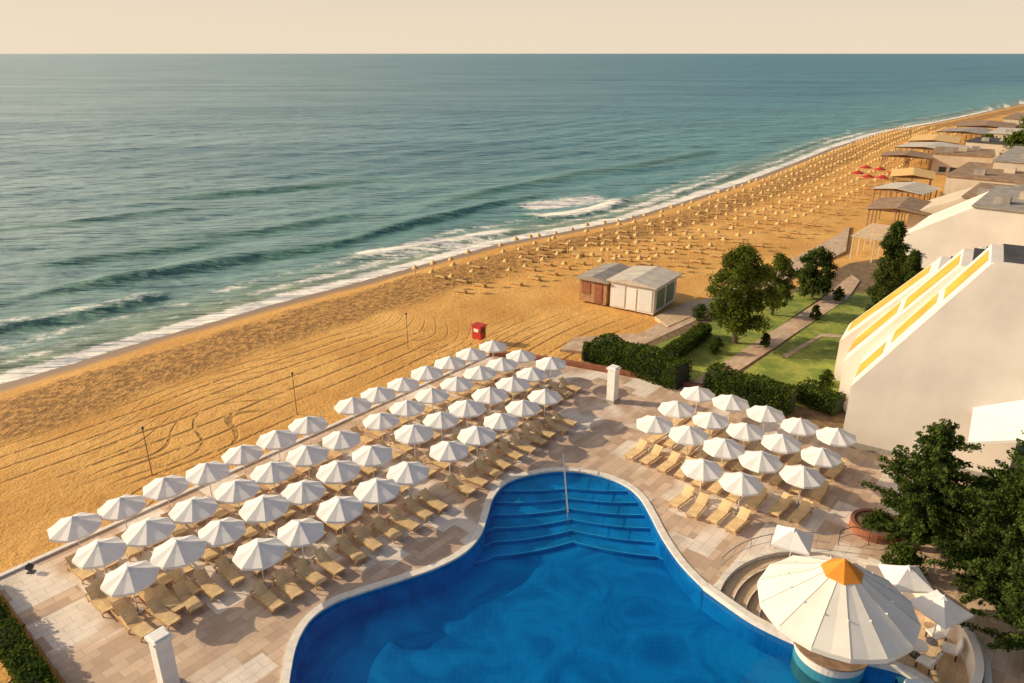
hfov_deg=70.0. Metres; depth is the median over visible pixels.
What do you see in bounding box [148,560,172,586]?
sun lounger
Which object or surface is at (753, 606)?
terrace step
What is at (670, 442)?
sun lounger
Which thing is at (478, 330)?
lifeguard booth
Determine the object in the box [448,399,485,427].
parasol
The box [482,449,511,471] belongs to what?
sun lounger
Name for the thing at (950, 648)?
lounge chair
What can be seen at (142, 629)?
sun lounger
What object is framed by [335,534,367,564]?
sun lounger
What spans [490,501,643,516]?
pool steps
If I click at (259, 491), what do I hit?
sun lounger
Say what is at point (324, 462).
sun lounger
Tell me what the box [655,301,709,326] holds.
hut terrace
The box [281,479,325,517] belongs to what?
parasol
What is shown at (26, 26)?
sky
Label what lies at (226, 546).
sun lounger
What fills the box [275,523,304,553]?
sun lounger
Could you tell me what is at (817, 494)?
sun lounger
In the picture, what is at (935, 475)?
pine tree
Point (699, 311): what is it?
shrub
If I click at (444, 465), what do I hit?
sun lounger
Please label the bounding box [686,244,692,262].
straw parasol
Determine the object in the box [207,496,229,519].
sun lounger
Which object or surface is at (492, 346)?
parasol
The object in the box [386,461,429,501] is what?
parasol
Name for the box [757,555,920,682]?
pool bar
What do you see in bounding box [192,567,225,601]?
sun lounger
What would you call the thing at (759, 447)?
sun lounger
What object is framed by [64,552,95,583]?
sun lounger
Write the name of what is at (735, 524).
sun lounger
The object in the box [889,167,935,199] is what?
pergola
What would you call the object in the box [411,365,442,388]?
parasol
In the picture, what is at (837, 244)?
promenade
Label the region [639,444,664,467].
sun lounger
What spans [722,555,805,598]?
terrace step
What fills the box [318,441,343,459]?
sun lounger
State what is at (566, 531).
pool step edging
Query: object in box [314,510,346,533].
sun lounger
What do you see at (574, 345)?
beach path
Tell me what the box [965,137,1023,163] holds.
pavilion building
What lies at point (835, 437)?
parasol
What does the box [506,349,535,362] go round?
parasol
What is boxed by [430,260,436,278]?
straw parasol
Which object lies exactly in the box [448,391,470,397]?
sun lounger
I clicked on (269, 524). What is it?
sun lounger
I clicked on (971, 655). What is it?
terrace wall
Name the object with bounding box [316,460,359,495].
parasol
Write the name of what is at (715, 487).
sun lounger
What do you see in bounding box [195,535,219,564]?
sun lounger
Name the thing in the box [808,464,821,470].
sun lounger
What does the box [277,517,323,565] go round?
parasol
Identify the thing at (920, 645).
side table
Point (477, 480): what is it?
sun lounger
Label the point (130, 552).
sun lounger
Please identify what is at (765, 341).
shrub
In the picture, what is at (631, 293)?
door
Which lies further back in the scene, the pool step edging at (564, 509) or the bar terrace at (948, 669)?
the pool step edging at (564, 509)
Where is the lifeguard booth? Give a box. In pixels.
[471,322,486,339]
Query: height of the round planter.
1.332 m
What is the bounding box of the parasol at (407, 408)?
[389,399,424,424]
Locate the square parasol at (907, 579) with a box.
[878,564,933,593]
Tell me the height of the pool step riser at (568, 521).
0.140 m
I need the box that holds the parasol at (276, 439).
[256,429,297,461]
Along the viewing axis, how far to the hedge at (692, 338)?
63.32 m
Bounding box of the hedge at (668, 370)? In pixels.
[589,332,692,390]
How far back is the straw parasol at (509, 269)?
82.48 m
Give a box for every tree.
[704,241,785,342]
[762,252,796,314]
[792,246,838,297]
[858,418,984,549]
[864,220,910,311]
[898,249,923,285]
[923,458,1023,631]
[930,474,1010,563]
[958,537,1023,670]
[976,133,997,137]
[977,430,1023,487]
[999,129,1023,154]
[1017,116,1023,128]
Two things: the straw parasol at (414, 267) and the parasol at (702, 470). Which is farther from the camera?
the straw parasol at (414, 267)
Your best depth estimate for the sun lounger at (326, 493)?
42.20 m
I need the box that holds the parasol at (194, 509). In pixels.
[168,496,218,531]
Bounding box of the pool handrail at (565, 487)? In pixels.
[563,454,568,536]
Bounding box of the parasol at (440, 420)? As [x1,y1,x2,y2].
[423,411,459,438]
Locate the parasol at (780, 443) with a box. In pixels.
[761,433,801,457]
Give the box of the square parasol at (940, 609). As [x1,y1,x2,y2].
[910,589,973,645]
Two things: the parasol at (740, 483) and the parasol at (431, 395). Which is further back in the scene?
the parasol at (431, 395)
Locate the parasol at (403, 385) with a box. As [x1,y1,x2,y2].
[387,377,418,400]
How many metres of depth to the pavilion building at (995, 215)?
84.78 m
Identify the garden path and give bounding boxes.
[693,275,859,383]
[782,334,842,357]
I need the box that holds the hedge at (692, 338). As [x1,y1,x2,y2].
[661,322,713,357]
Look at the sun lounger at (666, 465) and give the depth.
45.34 m
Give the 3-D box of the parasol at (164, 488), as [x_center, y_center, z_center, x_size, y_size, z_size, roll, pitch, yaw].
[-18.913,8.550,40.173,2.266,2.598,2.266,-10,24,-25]
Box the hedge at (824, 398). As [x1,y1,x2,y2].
[796,377,846,415]
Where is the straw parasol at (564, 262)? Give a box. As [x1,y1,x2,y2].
[561,260,567,275]
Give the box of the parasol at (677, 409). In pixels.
[658,400,695,426]
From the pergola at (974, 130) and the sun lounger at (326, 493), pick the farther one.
the pergola at (974, 130)
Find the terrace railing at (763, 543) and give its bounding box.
[720,532,830,573]
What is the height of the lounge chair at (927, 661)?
0.981 m
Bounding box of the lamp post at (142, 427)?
[141,426,152,473]
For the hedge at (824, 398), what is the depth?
52.73 m
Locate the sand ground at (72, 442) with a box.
[0,104,1023,682]
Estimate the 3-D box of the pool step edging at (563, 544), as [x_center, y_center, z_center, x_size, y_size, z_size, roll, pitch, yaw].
[3.379,11.396,39.492,13.203,0.016,2.050,0,22,0]
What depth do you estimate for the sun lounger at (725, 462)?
45.48 m
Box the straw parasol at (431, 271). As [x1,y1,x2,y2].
[428,269,435,287]
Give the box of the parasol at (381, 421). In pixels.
[363,412,399,438]
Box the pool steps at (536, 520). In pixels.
[487,511,649,530]
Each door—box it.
[594,283,602,303]
[626,288,636,309]
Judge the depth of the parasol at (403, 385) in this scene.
51.85 m
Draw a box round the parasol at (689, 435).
[668,425,708,463]
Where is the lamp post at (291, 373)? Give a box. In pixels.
[290,372,296,413]
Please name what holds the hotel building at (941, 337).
on the deck pavement
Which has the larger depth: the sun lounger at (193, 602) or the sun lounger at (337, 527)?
the sun lounger at (337, 527)
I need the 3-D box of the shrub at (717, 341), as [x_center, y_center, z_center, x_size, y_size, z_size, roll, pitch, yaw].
[17.622,0.307,62.815,1.439,1.604,1.282,-10,23,-23]
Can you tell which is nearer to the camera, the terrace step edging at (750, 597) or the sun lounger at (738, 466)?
the terrace step edging at (750, 597)
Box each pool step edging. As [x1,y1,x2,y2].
[474,541,662,562]
[483,529,655,545]
[487,518,649,530]
[490,508,643,515]
[498,497,637,502]
[502,487,626,490]
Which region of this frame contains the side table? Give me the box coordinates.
[909,638,928,658]
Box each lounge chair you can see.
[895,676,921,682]
[915,653,943,675]
[924,624,951,640]
[941,636,963,661]
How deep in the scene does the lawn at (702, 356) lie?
66.31 m
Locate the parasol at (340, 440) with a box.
[322,430,359,459]
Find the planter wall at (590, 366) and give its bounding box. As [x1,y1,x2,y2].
[490,351,711,391]
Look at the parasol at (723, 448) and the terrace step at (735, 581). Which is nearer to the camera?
the terrace step at (735, 581)
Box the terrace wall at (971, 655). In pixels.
[866,557,983,682]
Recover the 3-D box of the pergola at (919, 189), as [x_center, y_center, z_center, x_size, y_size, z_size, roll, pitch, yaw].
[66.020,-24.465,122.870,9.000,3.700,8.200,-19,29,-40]
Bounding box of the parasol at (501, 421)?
[483,413,517,448]
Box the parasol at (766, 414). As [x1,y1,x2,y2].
[746,405,784,441]
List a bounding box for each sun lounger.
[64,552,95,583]
[84,582,112,616]
[90,577,121,612]
[102,561,118,569]
[110,597,140,633]
[115,530,142,560]
[118,605,155,641]
[130,590,144,601]
[138,586,162,601]
[145,595,181,629]
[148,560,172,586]
[151,582,185,612]
[160,510,187,536]
[169,568,201,595]
[171,579,203,615]
[174,565,194,576]
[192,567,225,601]
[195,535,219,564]
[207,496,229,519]
[213,555,245,587]
[219,543,234,552]
[227,502,244,511]
[232,513,259,541]
[234,551,266,576]
[236,474,262,498]
[249,579,284,613]
[257,521,275,532]
[262,483,280,492]
[264,535,292,564]
[271,567,304,602]
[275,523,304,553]
[278,460,298,483]
[283,507,296,520]
[287,455,311,475]
[292,557,327,589]
[295,503,312,512]
[296,514,327,542]
[301,477,329,501]
[311,546,345,578]
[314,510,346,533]
[316,479,346,494]
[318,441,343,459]
[318,459,328,467]
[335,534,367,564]
[343,460,362,484]
[348,487,377,511]
[350,425,374,445]
[350,524,383,553]
[360,422,386,439]
[360,466,377,476]
[370,514,403,542]
[376,439,401,461]
[383,472,411,494]
[385,409,409,426]
[386,506,420,533]
[388,434,413,454]
[402,495,434,522]
[410,455,437,478]
[411,398,435,413]
[412,414,422,420]
[417,487,448,513]
[420,421,440,441]
[422,449,452,471]
[434,402,446,408]
[436,386,456,404]
[438,408,463,426]
[444,473,476,497]
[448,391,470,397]
[451,433,476,454]
[457,466,488,489]
[462,376,479,393]
[472,457,503,479]
[473,381,492,387]
[475,422,500,443]
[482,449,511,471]
[495,440,523,462]
[498,372,511,377]
[498,409,523,429]
[506,392,521,398]
[507,434,536,455]
[518,427,547,447]
[527,420,555,440]
[529,382,540,388]
[542,415,569,435]
[548,381,573,396]
[551,410,577,428]
[557,377,581,393]
[624,438,648,461]
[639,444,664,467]
[645,432,669,445]
[656,451,681,474]
[663,438,676,449]
[668,484,695,510]
[671,418,688,426]
[673,456,693,480]
[679,445,699,456]
[685,411,698,426]
[685,492,709,520]
[691,480,705,489]
[694,450,710,458]
[704,429,717,437]
[706,498,733,526]
[707,472,725,496]
[715,458,734,469]
[717,422,733,438]
[724,506,751,535]
[725,493,742,504]
[731,450,745,471]
[737,440,756,450]
[745,487,768,511]
[751,472,765,481]
[753,438,766,450]
[767,463,784,488]
[767,492,793,519]
[772,452,785,459]
[785,447,804,464]
[787,498,813,526]
[789,485,804,496]
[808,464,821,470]
[809,479,829,503]
[823,459,846,481]
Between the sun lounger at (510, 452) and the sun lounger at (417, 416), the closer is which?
the sun lounger at (510, 452)
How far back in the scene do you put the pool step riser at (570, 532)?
40.32 m
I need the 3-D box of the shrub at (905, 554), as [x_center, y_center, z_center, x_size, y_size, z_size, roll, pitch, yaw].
[19.121,10.794,35.820,2.168,2.233,2.133,0,22,0]
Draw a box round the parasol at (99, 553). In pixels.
[72,536,127,574]
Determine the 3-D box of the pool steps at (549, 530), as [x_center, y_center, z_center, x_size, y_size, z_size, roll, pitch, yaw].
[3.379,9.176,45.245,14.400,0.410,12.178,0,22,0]
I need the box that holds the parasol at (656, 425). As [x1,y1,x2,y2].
[637,415,672,451]
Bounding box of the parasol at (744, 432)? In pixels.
[726,422,764,445]
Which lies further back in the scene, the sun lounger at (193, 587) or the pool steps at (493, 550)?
the pool steps at (493, 550)
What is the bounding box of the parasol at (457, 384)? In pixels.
[440,376,473,400]
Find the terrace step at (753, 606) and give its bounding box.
[746,591,759,615]
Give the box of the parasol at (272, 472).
[250,461,294,494]
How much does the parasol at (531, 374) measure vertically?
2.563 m
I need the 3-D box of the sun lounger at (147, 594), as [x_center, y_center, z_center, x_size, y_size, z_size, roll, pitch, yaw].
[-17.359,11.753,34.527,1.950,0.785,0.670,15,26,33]
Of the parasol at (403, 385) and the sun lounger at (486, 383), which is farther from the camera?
the sun lounger at (486, 383)
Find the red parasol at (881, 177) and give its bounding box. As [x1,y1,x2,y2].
[875,175,888,185]
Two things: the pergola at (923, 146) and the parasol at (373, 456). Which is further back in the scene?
the pergola at (923, 146)
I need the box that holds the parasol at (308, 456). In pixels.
[286,444,328,479]
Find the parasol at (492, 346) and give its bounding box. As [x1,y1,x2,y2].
[479,340,506,352]
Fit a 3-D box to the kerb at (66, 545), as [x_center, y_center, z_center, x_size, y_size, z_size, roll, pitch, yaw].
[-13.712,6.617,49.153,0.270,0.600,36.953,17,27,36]
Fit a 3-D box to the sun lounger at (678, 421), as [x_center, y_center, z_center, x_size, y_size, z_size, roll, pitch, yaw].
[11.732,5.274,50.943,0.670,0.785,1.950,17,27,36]
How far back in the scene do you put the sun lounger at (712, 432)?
49.11 m
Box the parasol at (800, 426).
[780,417,817,453]
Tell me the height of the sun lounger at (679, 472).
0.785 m
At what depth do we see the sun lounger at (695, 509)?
41.00 m
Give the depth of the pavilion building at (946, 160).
156.56 m
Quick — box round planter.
[849,508,900,544]
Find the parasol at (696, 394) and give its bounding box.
[680,385,714,417]
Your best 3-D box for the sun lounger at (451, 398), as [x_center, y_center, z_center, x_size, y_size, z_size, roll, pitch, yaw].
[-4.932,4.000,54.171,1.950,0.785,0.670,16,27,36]
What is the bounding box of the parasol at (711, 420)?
[692,411,728,445]
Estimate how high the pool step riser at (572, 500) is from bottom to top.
0.140 m
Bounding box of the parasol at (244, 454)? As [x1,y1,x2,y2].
[221,444,263,479]
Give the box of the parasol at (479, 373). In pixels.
[463,366,496,388]
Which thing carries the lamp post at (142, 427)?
on the sand ground at (72, 442)
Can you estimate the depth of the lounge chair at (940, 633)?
32.73 m
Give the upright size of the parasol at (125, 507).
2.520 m
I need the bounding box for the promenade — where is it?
[691,226,849,322]
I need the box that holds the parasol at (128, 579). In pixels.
[100,560,158,614]
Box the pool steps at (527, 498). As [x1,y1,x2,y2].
[495,491,636,502]
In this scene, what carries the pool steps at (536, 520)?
on the pool basin
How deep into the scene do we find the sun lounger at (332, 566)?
36.48 m
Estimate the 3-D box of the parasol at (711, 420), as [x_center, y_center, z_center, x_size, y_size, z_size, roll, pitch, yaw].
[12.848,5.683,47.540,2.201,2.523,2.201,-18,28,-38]
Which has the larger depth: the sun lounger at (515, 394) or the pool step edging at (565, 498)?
the sun lounger at (515, 394)
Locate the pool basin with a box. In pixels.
[290,472,799,682]
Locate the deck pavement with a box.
[0,356,1023,682]
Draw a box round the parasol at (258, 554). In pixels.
[232,538,286,588]
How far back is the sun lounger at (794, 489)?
42.58 m
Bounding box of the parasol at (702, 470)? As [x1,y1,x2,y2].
[681,458,723,500]
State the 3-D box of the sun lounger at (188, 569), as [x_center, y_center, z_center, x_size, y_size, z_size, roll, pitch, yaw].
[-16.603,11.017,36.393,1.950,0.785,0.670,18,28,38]
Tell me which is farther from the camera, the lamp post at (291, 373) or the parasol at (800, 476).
the lamp post at (291, 373)
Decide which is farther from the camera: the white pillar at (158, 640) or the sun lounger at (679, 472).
the sun lounger at (679, 472)
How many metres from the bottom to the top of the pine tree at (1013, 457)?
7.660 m
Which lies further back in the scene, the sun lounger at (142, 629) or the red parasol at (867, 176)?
the red parasol at (867, 176)
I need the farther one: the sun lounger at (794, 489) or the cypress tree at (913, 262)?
the cypress tree at (913, 262)
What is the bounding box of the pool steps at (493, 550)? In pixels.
[475,533,662,565]
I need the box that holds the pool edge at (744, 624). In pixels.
[701,583,934,682]
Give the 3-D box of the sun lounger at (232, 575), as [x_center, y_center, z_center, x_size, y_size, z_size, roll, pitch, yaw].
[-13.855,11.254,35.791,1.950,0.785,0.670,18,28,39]
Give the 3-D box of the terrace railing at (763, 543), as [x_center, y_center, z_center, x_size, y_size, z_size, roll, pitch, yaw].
[13.225,10.551,37.319,6.404,0.972,0.983,-6,22,-16]
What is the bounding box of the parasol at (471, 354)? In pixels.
[456,347,485,367]
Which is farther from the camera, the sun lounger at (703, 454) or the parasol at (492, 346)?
the parasol at (492, 346)
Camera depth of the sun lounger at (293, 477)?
43.82 m
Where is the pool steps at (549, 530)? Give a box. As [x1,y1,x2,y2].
[484,522,654,545]
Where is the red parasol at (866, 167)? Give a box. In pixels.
[859,165,870,174]
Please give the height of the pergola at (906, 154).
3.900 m
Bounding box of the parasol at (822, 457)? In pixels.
[800,446,841,470]
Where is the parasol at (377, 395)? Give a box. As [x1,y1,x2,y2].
[361,386,395,412]
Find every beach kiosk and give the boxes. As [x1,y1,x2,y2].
[575,263,629,304]
[606,266,681,314]
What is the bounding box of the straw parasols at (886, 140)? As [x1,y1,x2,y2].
[847,126,962,152]
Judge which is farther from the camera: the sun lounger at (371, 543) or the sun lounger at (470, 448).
the sun lounger at (470, 448)
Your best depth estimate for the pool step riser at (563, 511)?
41.93 m
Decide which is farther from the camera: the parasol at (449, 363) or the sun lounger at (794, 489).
the parasol at (449, 363)
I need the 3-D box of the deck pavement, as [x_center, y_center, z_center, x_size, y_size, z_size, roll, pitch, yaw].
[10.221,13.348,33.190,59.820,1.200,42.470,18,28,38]
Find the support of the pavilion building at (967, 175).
on the sand ground at (72, 442)
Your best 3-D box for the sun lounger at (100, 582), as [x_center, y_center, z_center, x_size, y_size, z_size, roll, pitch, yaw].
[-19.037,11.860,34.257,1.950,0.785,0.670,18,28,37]
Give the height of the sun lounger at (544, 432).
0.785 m
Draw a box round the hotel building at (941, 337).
[833,244,1023,477]
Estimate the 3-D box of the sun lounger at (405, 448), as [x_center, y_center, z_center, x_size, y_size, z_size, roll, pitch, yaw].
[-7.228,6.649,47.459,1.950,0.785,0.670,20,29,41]
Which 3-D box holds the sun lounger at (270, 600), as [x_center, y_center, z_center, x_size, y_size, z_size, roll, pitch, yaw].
[-11.451,11.899,34.158,1.950,0.785,0.670,17,27,37]
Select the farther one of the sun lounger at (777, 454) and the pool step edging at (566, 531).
the sun lounger at (777, 454)
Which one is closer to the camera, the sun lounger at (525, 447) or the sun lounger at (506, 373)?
the sun lounger at (525, 447)
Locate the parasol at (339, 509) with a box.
[316,496,363,542]
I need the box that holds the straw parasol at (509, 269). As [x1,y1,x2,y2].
[506,267,511,284]
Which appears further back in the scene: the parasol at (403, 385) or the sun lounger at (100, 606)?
the parasol at (403, 385)
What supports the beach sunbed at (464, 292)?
on the sand ground at (72, 442)
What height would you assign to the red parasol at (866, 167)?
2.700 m
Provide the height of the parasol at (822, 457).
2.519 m
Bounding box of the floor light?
[25,563,35,573]
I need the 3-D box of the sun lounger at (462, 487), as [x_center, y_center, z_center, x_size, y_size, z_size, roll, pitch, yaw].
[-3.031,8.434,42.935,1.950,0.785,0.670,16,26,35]
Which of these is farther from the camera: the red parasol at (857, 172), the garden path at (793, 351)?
the red parasol at (857, 172)
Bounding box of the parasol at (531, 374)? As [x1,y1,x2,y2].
[516,367,547,391]
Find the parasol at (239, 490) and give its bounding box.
[213,478,259,521]
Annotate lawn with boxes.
[649,291,826,380]
[744,292,881,411]
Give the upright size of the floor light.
0.460 m
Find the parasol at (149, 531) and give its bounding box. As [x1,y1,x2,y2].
[121,517,175,550]
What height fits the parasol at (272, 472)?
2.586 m
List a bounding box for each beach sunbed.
[453,289,467,293]
[473,283,486,286]
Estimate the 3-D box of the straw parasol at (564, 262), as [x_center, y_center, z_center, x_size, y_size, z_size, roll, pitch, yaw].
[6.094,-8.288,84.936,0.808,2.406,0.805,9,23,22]
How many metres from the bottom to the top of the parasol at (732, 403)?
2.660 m
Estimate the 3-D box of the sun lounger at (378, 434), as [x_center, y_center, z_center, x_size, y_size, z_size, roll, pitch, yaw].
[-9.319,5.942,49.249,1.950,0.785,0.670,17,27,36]
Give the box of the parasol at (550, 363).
[536,356,565,388]
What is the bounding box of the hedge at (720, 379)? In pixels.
[702,361,798,416]
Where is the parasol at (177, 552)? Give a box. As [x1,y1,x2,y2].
[150,535,205,579]
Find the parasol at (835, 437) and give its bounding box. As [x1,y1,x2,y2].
[816,427,856,451]
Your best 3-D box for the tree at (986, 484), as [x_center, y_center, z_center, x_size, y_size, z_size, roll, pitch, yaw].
[23.129,8.908,36.560,4.540,5.476,4.438,-12,25,-28]
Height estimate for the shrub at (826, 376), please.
1.557 m
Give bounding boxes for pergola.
[849,223,910,262]
[865,196,931,226]
[871,182,941,202]
[879,150,933,169]
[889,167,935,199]
[892,142,970,165]
[908,134,961,153]
[937,127,993,145]
[955,120,1016,135]
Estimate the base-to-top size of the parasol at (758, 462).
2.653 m
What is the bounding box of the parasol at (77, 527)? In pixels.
[47,512,101,547]
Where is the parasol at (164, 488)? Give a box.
[143,474,188,510]
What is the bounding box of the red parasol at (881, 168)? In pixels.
[873,167,885,172]
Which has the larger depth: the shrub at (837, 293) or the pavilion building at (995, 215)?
the pavilion building at (995, 215)
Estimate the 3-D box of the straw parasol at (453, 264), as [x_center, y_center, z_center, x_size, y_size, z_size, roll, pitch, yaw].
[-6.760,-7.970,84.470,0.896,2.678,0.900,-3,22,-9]
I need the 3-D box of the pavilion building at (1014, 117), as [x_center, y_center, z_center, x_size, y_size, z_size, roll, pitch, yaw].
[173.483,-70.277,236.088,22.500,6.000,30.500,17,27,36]
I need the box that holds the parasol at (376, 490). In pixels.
[354,477,400,523]
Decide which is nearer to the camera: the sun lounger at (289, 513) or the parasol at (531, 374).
the sun lounger at (289, 513)
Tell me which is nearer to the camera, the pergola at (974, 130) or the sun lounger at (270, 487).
the sun lounger at (270, 487)
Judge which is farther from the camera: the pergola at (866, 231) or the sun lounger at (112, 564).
the pergola at (866, 231)
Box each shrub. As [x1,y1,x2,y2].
[691,304,708,320]
[708,336,724,354]
[759,332,770,346]
[809,304,821,319]
[818,369,835,386]
[832,286,845,300]
[879,539,927,577]
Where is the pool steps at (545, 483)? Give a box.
[503,475,624,491]
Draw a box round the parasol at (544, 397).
[527,389,561,422]
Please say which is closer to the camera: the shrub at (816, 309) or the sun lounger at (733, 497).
the sun lounger at (733, 497)
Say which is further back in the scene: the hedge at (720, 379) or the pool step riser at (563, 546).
the hedge at (720, 379)
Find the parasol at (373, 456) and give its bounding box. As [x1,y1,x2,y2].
[352,444,392,477]
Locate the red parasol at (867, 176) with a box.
[861,174,874,184]
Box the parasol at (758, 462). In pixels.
[738,451,782,478]
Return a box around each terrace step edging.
[732,568,766,600]
[745,587,757,608]
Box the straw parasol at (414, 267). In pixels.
[412,265,418,282]
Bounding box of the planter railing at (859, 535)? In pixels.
[838,526,884,544]
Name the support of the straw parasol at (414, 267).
on the sand ground at (72, 442)
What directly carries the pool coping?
on the deck pavement
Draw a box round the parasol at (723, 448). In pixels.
[703,437,743,467]
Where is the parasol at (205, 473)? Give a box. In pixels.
[186,461,229,501]
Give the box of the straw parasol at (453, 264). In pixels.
[450,262,456,281]
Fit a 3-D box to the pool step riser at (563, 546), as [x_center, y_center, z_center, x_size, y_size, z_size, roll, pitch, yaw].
[3.379,11.510,39.480,13.200,0.140,2.005,0,22,0]
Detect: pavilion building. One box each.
[903,185,1023,267]
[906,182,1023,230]
[930,146,994,174]
[943,162,1023,195]
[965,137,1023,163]
[988,127,1023,137]
[992,146,1023,170]
[1003,112,1023,127]
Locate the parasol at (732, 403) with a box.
[712,394,748,429]
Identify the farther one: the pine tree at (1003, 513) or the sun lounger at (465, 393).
the sun lounger at (465, 393)
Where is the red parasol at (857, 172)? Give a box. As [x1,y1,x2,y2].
[852,170,863,181]
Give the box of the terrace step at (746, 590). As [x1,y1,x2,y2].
[734,572,763,607]
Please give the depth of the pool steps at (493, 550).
39.99 m
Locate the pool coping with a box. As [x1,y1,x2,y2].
[280,467,706,682]
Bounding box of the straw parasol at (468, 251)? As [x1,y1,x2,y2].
[465,249,471,267]
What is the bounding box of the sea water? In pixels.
[0,54,1023,383]
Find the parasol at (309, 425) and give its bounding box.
[288,415,328,444]
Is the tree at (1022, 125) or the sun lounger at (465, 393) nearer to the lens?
the sun lounger at (465, 393)
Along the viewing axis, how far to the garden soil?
68.61 m
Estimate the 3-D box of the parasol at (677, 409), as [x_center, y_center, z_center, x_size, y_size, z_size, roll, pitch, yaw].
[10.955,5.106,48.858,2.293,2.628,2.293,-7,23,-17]
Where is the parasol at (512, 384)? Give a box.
[495,376,530,392]
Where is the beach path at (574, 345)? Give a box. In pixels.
[560,298,712,353]
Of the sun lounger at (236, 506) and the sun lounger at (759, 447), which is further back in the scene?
the sun lounger at (759, 447)
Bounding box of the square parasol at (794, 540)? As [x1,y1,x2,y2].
[771,525,813,556]
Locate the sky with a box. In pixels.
[0,0,1023,53]
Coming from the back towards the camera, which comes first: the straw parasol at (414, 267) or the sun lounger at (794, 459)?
the straw parasol at (414, 267)
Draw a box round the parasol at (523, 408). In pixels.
[505,400,540,434]
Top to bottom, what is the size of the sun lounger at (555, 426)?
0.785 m
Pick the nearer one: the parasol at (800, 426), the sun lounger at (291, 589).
the sun lounger at (291, 589)
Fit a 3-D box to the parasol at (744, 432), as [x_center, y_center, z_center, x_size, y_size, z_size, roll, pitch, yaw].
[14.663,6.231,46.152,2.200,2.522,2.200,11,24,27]
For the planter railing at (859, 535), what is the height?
0.922 m
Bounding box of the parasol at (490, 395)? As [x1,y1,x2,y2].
[472,387,508,414]
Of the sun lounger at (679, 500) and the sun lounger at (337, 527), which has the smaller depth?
the sun lounger at (337, 527)
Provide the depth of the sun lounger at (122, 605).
33.19 m
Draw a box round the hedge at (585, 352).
[581,341,594,362]
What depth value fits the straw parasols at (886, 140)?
214.38 m
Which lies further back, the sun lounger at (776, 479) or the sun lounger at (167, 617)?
the sun lounger at (776, 479)
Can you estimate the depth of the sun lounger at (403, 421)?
50.72 m
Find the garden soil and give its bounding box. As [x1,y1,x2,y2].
[583,259,924,428]
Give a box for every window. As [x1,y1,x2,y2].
[581,281,590,293]
[938,167,945,171]
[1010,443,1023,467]
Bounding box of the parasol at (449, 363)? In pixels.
[434,355,465,377]
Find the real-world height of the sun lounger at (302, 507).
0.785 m
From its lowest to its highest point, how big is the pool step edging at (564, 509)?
0.016 m
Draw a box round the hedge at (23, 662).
[0,597,60,682]
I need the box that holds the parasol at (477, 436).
[457,426,496,464]
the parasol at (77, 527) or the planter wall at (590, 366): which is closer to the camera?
the parasol at (77, 527)
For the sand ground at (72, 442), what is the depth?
66.45 m
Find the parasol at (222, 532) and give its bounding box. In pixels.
[198,517,245,565]
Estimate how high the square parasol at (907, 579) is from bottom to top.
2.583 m
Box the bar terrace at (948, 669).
[760,607,968,682]
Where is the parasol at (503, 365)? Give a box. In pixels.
[486,358,517,371]
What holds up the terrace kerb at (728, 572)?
on the deck pavement
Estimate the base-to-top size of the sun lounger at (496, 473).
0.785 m
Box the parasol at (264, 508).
[238,494,289,537]
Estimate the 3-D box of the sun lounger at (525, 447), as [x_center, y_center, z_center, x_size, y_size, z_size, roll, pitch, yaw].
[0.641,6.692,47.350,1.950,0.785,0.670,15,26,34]
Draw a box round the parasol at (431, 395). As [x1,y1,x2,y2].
[415,387,449,411]
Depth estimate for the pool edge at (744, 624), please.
33.02 m
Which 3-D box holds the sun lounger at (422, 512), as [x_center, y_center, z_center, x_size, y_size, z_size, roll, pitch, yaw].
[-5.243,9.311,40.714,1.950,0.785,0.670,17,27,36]
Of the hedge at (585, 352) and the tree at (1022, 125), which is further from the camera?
the tree at (1022, 125)
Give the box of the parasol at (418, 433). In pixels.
[394,423,433,461]
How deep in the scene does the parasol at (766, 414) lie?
47.44 m
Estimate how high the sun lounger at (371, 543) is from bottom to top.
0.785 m
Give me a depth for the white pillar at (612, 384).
53.46 m
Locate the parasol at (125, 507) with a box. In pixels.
[97,494,146,528]
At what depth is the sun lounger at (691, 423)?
50.05 m
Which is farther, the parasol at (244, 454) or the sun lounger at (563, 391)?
the sun lounger at (563, 391)
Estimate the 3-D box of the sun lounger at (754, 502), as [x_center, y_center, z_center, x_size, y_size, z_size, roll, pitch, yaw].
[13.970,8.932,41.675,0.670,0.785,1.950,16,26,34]
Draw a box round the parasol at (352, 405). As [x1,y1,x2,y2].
[334,396,371,429]
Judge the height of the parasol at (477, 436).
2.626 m
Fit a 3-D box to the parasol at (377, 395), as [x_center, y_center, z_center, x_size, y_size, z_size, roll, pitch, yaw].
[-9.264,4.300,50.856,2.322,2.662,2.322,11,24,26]
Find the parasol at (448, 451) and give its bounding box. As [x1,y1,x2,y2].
[429,441,467,480]
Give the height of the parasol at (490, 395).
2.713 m
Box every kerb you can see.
[0,354,489,577]
[715,548,991,682]
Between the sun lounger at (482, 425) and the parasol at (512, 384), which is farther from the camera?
the parasol at (512, 384)
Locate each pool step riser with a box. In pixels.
[473,542,662,565]
[483,531,655,548]
[487,520,649,533]
[490,509,644,518]
[494,499,637,504]
[502,489,627,493]
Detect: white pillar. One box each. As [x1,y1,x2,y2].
[144,626,182,682]
[605,364,620,403]
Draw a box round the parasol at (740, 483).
[719,471,763,514]
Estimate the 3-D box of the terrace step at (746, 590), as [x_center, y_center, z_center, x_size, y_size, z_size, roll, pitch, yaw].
[13.529,12.031,36.131,7.265,0.310,2.083,-8,23,-19]
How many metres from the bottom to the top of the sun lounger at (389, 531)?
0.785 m
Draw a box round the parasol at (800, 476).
[779,464,825,507]
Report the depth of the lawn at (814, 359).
63.20 m

